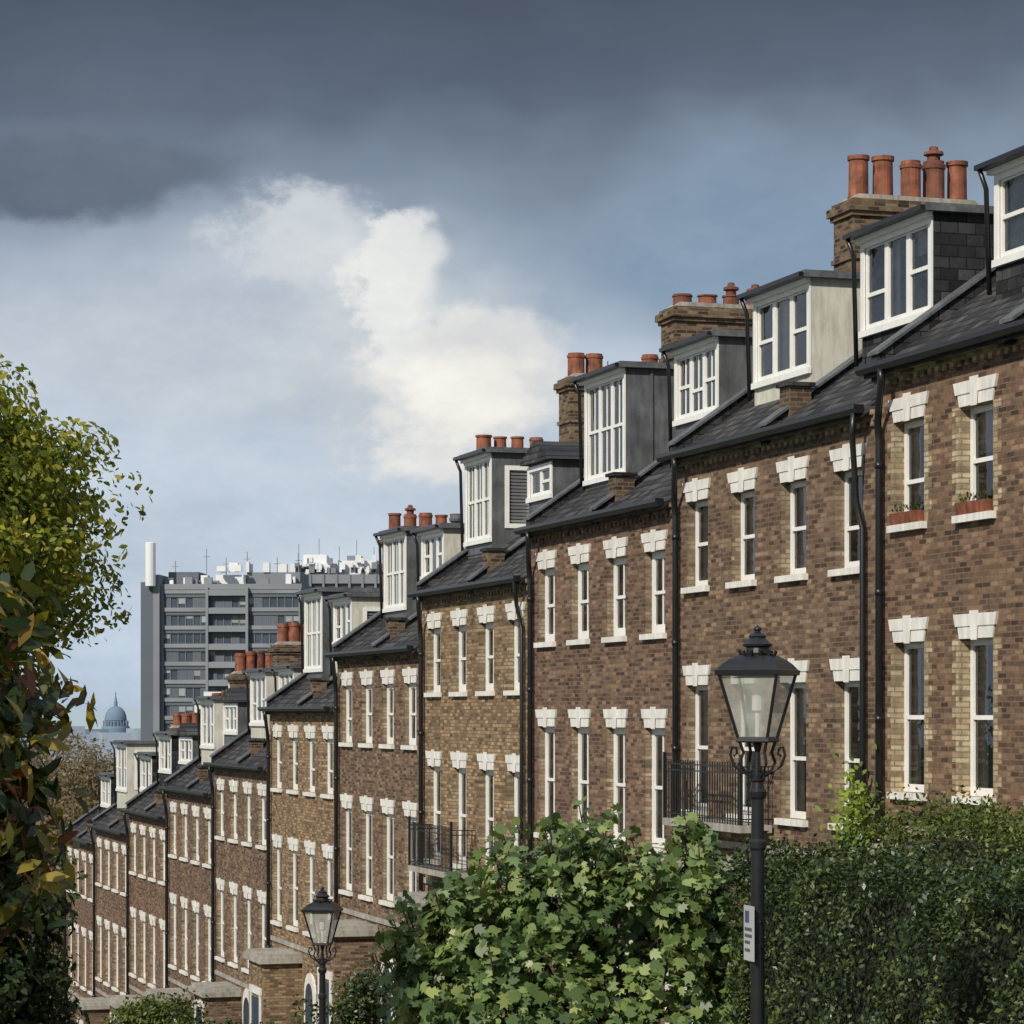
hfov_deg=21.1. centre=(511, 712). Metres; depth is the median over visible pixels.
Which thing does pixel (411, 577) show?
dormer cheeks
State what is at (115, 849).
lintels
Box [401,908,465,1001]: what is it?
porch walls
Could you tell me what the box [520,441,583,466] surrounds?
dormer slates
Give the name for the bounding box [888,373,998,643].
lintels
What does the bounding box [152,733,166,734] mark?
dormer gutter
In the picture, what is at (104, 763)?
autumn tree
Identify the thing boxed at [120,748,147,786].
rooms
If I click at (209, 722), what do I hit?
rooms
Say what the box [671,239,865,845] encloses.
drainpipes
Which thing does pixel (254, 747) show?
party wall stubs
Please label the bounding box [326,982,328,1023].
porch door
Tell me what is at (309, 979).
arched door surround
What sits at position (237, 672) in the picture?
chimney mortar
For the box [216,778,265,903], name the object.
lintels
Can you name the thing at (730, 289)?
chimney pots
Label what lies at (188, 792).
gutters
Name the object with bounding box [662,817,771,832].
balcony slab
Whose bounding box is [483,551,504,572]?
party wall stubs
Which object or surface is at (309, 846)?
lintels
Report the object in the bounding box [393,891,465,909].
porch cornice
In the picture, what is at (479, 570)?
party wall flashing
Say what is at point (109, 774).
dormer roof
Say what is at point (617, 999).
arched door
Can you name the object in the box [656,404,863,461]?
gutters
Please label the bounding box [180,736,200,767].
dormer cheeks
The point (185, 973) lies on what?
sills
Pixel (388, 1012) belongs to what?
arched door
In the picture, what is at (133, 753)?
dormer gutter
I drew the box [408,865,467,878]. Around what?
balcony slab
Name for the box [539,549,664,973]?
window reveals
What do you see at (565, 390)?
chimney stack
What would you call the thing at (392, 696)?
curtains
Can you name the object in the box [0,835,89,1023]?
deciduous tree
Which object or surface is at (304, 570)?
vents
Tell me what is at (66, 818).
autumn tree
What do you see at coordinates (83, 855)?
lintels
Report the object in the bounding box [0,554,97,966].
magnolia tree
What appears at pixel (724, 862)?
porch cornice
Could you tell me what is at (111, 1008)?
porch walls
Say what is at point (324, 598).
dormer gutter
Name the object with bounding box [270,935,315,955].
string course
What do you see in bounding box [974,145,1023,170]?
dormer gutter
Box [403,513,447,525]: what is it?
chimney pots
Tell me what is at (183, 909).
window reveals
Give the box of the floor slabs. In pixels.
[307,574,379,583]
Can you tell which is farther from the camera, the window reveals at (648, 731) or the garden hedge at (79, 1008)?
the garden hedge at (79, 1008)
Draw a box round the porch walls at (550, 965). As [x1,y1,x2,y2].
[512,895,570,1014]
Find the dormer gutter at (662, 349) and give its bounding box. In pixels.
[571,331,710,381]
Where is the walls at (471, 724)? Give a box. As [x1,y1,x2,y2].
[422,591,526,1017]
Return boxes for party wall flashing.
[65,803,100,836]
[92,801,118,825]
[125,778,167,809]
[164,754,212,786]
[210,726,265,761]
[265,673,336,703]
[332,608,421,646]
[416,537,524,584]
[523,451,668,520]
[667,349,861,445]
[867,268,1023,356]
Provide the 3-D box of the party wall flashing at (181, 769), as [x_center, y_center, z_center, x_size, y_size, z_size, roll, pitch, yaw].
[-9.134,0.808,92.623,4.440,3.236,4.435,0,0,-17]
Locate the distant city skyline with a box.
[20,726,140,778]
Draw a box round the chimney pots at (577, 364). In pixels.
[567,352,658,375]
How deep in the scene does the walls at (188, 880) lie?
90.47 m
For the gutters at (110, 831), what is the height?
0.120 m
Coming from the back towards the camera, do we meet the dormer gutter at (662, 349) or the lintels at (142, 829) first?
the lintels at (142, 829)
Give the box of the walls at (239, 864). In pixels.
[214,769,265,1022]
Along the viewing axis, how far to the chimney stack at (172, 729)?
110.14 m
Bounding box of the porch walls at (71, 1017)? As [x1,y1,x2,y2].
[55,1008,76,1022]
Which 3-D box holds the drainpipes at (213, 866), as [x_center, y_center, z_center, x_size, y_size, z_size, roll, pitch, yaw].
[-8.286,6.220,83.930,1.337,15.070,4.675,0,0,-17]
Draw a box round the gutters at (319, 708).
[257,706,329,710]
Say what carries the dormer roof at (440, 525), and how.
on the roof at (408, 635)
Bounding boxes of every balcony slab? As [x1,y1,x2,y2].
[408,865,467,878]
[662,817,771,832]
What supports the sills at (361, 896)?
attached to the walls at (376, 773)
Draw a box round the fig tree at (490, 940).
[368,796,750,1023]
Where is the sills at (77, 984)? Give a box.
[66,890,92,995]
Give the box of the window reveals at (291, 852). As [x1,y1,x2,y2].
[274,737,332,932]
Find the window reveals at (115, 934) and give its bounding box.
[98,847,125,993]
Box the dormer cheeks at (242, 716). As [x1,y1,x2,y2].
[224,702,249,744]
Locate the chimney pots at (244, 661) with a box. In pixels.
[234,651,271,671]
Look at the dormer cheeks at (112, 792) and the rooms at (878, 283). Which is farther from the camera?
the dormer cheeks at (112, 792)
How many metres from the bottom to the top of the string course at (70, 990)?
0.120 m
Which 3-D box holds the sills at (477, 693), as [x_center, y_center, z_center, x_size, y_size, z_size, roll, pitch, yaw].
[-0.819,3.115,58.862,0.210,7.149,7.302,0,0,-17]
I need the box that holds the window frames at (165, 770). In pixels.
[134,735,192,987]
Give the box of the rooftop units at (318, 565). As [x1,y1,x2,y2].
[302,555,376,573]
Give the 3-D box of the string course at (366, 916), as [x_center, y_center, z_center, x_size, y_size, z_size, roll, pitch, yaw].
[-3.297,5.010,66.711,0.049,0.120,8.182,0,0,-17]
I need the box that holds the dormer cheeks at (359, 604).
[335,597,383,672]
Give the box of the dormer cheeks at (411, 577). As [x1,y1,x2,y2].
[385,531,421,622]
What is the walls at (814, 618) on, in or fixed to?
on the ground
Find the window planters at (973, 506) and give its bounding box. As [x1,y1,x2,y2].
[889,499,992,525]
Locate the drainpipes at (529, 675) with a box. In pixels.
[525,352,671,861]
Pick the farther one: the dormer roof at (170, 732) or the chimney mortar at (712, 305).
the dormer roof at (170, 732)
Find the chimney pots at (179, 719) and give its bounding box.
[172,713,199,725]
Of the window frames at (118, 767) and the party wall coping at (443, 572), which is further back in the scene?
the window frames at (118, 767)
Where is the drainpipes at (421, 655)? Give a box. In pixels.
[416,460,523,891]
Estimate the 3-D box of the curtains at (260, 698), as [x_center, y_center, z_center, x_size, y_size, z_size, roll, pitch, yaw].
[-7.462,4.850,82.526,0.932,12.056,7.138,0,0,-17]
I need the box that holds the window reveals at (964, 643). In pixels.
[895,400,992,797]
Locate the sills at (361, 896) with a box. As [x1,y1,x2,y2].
[338,742,416,906]
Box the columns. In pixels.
[309,574,376,587]
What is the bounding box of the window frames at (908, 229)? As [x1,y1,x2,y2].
[695,211,932,823]
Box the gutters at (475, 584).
[407,575,520,597]
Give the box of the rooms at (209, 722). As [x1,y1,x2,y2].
[205,705,232,742]
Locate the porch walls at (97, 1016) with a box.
[77,1008,109,1023]
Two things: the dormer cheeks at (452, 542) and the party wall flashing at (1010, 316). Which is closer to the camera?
the party wall flashing at (1010, 316)
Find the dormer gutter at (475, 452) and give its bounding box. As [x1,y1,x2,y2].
[453,448,484,460]
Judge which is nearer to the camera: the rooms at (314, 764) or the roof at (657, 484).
the roof at (657, 484)
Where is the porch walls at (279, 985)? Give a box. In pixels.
[249,960,301,1023]
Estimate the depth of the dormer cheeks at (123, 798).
107.31 m
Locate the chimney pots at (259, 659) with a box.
[255,651,264,667]
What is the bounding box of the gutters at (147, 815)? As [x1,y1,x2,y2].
[119,809,161,819]
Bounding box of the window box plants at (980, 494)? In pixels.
[891,488,992,512]
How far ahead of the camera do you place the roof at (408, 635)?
66.72 m
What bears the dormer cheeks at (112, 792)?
on the roof at (81, 827)
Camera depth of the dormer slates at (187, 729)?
95.93 m
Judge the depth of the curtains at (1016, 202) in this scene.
37.73 m
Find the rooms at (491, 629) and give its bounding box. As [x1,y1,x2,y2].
[438,463,545,855]
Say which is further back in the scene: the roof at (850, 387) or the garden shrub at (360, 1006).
the garden shrub at (360, 1006)
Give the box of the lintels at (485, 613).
[425,601,524,772]
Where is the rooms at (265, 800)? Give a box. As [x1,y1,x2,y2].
[255,675,292,947]
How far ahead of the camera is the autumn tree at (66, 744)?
190.84 m
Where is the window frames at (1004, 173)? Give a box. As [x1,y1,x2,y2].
[904,155,1023,796]
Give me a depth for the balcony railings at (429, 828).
59.91 m
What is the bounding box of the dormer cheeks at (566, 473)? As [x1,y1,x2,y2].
[466,452,583,558]
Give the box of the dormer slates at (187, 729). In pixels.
[175,723,200,735]
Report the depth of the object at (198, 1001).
82.97 m
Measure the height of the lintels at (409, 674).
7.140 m
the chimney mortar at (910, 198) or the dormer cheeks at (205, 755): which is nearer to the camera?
the chimney mortar at (910, 198)
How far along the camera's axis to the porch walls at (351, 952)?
66.55 m
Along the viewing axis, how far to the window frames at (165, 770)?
98.22 m
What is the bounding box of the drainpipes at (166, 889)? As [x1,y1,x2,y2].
[162,700,199,987]
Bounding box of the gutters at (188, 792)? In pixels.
[158,786,207,796]
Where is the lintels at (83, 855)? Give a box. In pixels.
[67,846,92,939]
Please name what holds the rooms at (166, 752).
attached to the window frames at (165, 770)
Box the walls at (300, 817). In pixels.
[270,715,333,1023]
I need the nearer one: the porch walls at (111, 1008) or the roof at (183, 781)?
the roof at (183, 781)
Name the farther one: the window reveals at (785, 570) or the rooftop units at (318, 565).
the rooftop units at (318, 565)
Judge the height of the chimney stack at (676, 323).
4.580 m
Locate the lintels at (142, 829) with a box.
[130,822,164,929]
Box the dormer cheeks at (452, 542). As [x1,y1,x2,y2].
[423,528,465,575]
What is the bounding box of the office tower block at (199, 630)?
[141,542,313,739]
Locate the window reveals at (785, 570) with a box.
[687,467,861,824]
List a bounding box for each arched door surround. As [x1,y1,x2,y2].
[242,988,248,1023]
[304,973,315,1023]
[380,959,395,1023]
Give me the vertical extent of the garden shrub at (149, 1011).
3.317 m
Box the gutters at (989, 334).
[854,319,1023,375]
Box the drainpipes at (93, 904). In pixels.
[90,743,139,996]
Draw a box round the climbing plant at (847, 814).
[815,742,887,851]
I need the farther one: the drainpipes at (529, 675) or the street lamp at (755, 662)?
the drainpipes at (529, 675)
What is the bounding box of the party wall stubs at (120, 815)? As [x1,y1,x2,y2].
[118,810,128,821]
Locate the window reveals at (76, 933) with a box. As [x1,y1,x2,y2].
[68,855,92,991]
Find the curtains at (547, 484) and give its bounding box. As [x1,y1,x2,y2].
[439,465,549,816]
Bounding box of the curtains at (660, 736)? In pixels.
[552,351,714,1023]
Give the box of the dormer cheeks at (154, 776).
[141,756,159,788]
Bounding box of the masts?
[298,540,356,573]
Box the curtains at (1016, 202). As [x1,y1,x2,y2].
[913,175,1023,787]
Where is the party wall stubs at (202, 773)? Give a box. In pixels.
[197,768,208,782]
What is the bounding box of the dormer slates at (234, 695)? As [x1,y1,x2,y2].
[219,688,249,701]
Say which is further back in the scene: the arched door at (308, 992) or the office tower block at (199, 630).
the office tower block at (199, 630)
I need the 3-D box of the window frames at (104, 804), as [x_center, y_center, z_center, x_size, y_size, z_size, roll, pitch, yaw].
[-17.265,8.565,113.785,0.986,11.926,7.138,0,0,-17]
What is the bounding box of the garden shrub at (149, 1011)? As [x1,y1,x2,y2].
[102,992,193,1023]
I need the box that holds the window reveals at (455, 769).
[428,618,522,1013]
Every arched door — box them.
[243,997,248,1023]
[305,983,312,1023]
[382,968,390,1023]
[609,996,620,1001]
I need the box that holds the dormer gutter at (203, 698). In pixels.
[193,697,208,699]
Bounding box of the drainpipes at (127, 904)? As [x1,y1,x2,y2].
[123,735,158,994]
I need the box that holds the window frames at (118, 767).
[100,743,158,991]
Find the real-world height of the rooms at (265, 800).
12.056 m
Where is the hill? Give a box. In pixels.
[42,708,140,728]
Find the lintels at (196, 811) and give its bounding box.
[169,801,210,916]
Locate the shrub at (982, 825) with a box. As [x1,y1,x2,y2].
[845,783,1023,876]
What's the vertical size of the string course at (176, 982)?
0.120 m
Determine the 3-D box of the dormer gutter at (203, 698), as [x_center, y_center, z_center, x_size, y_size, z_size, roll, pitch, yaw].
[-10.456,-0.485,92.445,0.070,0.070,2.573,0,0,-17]
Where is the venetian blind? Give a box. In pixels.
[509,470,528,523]
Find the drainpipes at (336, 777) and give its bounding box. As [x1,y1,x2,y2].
[331,533,419,919]
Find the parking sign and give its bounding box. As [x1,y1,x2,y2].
[744,905,765,961]
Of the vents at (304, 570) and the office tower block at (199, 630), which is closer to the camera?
the office tower block at (199, 630)
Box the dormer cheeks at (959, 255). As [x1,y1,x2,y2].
[862,212,993,364]
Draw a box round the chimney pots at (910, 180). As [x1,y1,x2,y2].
[847,154,967,199]
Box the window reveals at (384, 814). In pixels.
[343,683,415,901]
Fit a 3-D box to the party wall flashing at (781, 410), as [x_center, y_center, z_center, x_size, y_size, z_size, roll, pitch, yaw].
[5.431,-6.112,45.691,4.440,3.236,4.435,0,0,-17]
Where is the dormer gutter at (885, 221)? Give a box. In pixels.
[737,204,924,299]
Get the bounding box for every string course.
[68,988,82,997]
[95,987,107,997]
[129,984,142,994]
[168,976,193,993]
[214,970,248,989]
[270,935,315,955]
[339,907,399,926]
[423,877,479,889]
[680,836,820,855]
[874,824,1022,840]
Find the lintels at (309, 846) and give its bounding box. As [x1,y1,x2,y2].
[272,724,333,858]
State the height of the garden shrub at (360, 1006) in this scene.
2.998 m
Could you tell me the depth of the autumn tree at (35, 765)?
148.79 m
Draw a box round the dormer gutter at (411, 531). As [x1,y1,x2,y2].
[373,524,437,535]
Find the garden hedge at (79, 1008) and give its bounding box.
[49,975,82,1023]
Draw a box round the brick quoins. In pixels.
[887,398,1001,797]
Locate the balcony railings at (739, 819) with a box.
[663,752,772,825]
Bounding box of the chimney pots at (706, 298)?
[697,294,752,304]
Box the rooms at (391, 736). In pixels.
[350,537,441,893]
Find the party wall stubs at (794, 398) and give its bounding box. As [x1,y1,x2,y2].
[780,385,810,415]
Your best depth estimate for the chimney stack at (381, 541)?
79.64 m
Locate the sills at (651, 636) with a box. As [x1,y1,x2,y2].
[534,633,666,853]
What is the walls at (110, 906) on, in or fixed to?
on the ground
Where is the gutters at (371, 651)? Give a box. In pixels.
[324,645,412,657]
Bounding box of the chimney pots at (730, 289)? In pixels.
[672,282,758,304]
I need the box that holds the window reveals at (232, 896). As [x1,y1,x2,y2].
[218,790,264,968]
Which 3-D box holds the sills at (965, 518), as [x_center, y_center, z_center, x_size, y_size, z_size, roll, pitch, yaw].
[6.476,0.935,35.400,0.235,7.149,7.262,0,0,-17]
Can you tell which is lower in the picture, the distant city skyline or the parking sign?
the parking sign
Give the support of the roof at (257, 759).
attached to the walls at (239, 864)
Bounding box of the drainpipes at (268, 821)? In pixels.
[263,595,331,947]
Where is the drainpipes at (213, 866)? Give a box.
[208,669,276,981]
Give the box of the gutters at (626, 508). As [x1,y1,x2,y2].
[513,498,663,534]
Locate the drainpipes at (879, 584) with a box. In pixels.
[874,170,991,842]
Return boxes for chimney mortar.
[231,671,246,673]
[273,641,303,644]
[564,373,584,377]
[666,302,752,308]
[841,193,978,204]
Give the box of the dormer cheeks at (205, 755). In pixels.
[201,699,223,763]
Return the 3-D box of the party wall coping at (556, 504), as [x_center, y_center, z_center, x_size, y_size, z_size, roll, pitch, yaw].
[3.039,-5.210,53.467,4.400,3.480,4.445,0,0,-17]
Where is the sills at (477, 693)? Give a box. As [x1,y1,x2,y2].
[424,690,519,869]
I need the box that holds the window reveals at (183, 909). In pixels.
[171,812,210,981]
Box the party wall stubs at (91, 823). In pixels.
[86,821,92,832]
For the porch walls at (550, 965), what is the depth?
50.83 m
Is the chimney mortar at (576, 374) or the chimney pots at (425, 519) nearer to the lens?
the chimney mortar at (576, 374)
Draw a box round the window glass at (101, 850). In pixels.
[101,761,150,936]
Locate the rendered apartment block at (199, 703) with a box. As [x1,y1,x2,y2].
[192,692,220,713]
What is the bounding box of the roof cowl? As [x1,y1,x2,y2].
[449,514,459,522]
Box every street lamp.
[301,886,342,1023]
[714,625,799,1023]
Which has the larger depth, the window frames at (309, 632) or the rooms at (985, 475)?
the window frames at (309, 632)
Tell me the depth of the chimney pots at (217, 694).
102.70 m
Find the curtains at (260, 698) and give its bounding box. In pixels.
[260,679,260,719]
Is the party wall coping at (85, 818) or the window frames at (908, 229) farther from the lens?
the party wall coping at (85, 818)
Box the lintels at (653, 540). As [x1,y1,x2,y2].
[535,529,667,728]
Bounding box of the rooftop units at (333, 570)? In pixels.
[295,558,376,573]
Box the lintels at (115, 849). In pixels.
[96,837,125,937]
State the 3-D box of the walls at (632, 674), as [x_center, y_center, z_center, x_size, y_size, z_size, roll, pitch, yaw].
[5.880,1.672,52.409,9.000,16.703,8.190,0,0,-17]
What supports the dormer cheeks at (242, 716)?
on the roof at (183, 781)
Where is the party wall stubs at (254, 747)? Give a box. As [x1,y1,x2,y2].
[248,741,262,755]
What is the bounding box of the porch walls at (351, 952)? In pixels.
[316,933,376,1023]
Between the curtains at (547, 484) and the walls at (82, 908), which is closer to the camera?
the curtains at (547, 484)
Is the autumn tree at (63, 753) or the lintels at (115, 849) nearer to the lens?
the lintels at (115, 849)
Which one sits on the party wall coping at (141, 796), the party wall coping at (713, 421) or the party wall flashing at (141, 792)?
the party wall flashing at (141, 792)
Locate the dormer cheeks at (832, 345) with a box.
[755,278,874,408]
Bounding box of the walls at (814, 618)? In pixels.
[677,424,874,884]
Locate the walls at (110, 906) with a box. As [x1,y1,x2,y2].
[95,830,125,997]
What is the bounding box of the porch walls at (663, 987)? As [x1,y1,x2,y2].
[661,873,764,1023]
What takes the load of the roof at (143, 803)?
attached to the walls at (146, 896)
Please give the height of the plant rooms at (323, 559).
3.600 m
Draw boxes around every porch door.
[251,995,258,1023]
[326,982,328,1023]
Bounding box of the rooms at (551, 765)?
[550,352,714,1021]
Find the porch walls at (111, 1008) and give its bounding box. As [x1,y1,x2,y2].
[110,1006,122,1023]
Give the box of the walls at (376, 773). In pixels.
[337,659,418,1004]
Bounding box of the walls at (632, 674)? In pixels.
[531,516,804,996]
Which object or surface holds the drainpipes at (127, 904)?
attached to the walls at (146, 896)
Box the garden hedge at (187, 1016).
[167,988,274,1023]
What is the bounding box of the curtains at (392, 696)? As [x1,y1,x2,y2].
[351,540,429,857]
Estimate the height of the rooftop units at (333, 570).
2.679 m
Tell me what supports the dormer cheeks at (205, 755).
on the roof at (183, 781)
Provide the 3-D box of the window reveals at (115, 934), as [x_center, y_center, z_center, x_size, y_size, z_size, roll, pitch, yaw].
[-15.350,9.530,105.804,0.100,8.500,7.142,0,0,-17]
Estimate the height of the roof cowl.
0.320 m
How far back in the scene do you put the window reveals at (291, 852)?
74.03 m
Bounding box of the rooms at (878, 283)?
[701,233,927,813]
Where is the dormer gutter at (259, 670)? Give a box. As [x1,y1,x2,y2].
[242,666,288,672]
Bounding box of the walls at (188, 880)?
[168,793,265,1015]
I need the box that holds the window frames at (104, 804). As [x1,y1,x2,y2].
[71,776,110,990]
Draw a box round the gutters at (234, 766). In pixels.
[203,762,262,770]
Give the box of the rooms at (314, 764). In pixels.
[281,600,376,919]
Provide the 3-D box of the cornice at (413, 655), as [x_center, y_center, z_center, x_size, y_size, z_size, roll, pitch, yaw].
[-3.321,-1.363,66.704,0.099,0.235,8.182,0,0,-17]
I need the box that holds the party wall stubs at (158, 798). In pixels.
[154,792,166,805]
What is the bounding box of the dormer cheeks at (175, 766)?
[160,735,179,786]
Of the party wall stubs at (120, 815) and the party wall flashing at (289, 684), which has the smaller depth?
the party wall flashing at (289, 684)
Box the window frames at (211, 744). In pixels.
[174,700,237,981]
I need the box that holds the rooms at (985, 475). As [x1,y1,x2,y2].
[911,181,1008,787]
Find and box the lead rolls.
[585,368,746,490]
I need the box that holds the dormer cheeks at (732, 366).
[586,337,752,489]
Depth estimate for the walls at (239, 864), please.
82.53 m
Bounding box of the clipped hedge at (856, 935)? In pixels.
[719,827,1023,1023]
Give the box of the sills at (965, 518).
[886,510,995,804]
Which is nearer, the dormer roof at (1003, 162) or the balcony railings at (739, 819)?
the dormer roof at (1003, 162)
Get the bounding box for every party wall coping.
[64,807,101,838]
[93,804,125,828]
[126,781,167,812]
[165,757,213,792]
[211,730,265,771]
[266,673,332,713]
[334,612,421,660]
[418,541,525,600]
[526,462,664,537]
[670,356,861,467]
[871,269,1023,382]
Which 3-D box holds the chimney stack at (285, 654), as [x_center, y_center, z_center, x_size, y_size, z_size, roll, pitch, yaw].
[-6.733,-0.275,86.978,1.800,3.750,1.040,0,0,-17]
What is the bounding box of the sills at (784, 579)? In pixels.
[681,566,859,831]
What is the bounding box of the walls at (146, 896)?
[129,815,164,995]
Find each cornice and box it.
[73,997,109,1009]
[105,994,146,1007]
[143,988,190,1002]
[167,792,210,799]
[188,981,241,997]
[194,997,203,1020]
[214,768,265,773]
[242,947,302,963]
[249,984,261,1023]
[268,709,333,714]
[309,919,377,936]
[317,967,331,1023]
[335,648,418,663]
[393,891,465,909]
[420,578,526,604]
[531,502,671,542]
[657,852,766,869]
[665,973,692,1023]
[678,409,874,471]
[874,336,1023,386]
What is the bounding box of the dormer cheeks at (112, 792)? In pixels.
[102,777,116,810]
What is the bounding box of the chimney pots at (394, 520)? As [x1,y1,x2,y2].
[388,505,459,528]
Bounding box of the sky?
[0,0,1023,708]
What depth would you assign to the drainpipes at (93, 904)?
109.40 m
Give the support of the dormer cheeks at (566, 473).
on the roof at (514, 564)
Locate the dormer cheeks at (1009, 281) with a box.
[996,259,1023,300]
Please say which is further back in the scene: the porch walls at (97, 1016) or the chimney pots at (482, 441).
the porch walls at (97, 1016)
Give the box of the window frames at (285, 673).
[221,668,293,967]
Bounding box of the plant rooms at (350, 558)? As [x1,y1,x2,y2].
[347,556,362,560]
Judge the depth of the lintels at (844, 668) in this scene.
42.26 m
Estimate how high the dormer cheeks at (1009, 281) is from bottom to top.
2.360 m
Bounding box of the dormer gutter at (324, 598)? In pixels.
[295,589,345,599]
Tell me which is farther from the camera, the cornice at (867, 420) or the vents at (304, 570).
the vents at (304, 570)
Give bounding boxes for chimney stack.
[166,728,177,730]
[226,674,249,687]
[268,645,303,666]
[379,539,383,587]
[553,376,583,441]
[655,305,752,362]
[826,197,973,271]
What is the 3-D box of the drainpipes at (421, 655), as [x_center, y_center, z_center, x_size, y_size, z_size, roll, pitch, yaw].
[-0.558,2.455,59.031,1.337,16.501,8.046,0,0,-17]
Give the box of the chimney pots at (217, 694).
[211,691,223,695]
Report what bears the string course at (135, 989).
attached to the walls at (146, 896)
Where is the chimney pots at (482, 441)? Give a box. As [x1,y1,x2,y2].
[475,435,542,449]
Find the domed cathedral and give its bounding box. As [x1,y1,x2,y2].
[85,692,129,734]
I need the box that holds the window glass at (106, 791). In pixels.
[103,780,109,802]
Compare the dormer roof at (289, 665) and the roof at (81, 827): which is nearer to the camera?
the dormer roof at (289, 665)
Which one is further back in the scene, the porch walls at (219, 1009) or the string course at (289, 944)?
the porch walls at (219, 1009)
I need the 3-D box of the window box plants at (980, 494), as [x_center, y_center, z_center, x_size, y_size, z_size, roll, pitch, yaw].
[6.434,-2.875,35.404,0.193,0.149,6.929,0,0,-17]
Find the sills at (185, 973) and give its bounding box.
[168,854,210,981]
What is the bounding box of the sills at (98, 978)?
[95,882,125,994]
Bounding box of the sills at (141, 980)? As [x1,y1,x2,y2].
[129,871,164,987]
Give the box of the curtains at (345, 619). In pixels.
[345,605,345,634]
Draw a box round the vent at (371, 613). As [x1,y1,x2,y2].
[367,611,378,617]
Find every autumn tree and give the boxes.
[0,743,96,848]
[22,732,115,825]
[22,737,115,823]
[22,770,100,871]
[23,729,98,806]
[23,815,64,984]
[23,895,63,1003]
[66,738,115,792]
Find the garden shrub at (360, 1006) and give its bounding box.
[326,960,393,1023]
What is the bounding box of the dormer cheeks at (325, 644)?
[307,592,344,679]
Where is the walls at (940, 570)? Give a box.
[881,345,1023,840]
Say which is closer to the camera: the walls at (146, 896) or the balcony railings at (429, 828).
the balcony railings at (429, 828)
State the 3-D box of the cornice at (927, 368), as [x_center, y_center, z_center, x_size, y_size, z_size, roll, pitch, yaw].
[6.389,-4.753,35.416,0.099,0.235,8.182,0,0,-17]
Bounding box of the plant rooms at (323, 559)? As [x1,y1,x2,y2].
[290,555,378,573]
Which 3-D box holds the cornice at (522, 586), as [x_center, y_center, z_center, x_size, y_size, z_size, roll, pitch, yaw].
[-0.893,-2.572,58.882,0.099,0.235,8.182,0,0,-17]
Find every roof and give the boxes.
[71,809,101,846]
[93,810,128,836]
[98,772,113,776]
[113,740,158,755]
[126,788,167,821]
[156,731,175,734]
[165,763,213,797]
[197,696,220,699]
[207,736,265,772]
[246,664,300,672]
[262,675,333,712]
[299,587,383,599]
[329,617,421,659]
[379,523,464,535]
[413,535,526,599]
[458,447,528,460]
[520,450,671,536]
[576,329,752,381]
[663,364,876,465]
[744,202,993,299]
[864,282,1023,379]
[983,153,1023,171]
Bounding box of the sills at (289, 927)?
[270,788,333,937]
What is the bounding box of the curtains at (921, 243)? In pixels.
[703,229,927,810]
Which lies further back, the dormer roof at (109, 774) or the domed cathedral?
the domed cathedral
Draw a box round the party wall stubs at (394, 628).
[386,620,404,639]
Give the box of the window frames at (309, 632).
[277,592,379,931]
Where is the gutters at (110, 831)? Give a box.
[86,824,123,835]
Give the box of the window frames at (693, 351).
[545,336,718,1020]
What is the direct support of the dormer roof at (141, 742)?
on the roof at (104, 822)
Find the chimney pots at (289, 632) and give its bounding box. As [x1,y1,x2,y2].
[277,622,299,642]
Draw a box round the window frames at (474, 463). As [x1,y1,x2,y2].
[434,452,552,868]
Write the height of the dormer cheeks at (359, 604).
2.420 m
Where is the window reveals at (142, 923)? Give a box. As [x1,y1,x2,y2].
[132,832,164,987]
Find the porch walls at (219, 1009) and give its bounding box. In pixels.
[194,994,240,1023]
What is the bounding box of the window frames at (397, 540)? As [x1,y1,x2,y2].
[346,528,443,900]
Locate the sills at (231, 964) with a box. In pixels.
[214,836,265,973]
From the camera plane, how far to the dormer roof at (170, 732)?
99.76 m
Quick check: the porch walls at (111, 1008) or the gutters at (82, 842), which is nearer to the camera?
the porch walls at (111, 1008)
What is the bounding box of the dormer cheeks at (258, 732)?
[251,668,300,737]
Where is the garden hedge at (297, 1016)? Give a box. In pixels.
[287,993,340,1023]
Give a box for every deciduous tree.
[0,353,152,742]
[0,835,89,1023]
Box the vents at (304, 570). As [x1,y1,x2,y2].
[295,568,374,571]
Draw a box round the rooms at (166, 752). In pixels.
[163,740,187,767]
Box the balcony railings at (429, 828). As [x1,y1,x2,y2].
[408,816,475,872]
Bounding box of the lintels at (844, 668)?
[682,443,866,685]
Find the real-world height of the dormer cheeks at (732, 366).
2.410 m
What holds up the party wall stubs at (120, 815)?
attached to the party wall coping at (105, 814)
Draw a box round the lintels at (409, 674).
[340,667,417,816]
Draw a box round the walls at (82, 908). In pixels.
[66,841,92,997]
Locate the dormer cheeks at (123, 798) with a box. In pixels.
[117,744,158,807]
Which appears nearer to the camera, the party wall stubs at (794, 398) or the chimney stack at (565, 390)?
the party wall stubs at (794, 398)
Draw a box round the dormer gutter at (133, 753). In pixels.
[110,741,146,755]
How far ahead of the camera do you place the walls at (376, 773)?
66.78 m
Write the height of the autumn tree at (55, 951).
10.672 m
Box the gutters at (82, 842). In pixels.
[58,834,89,845]
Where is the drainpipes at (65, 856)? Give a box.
[64,775,100,963]

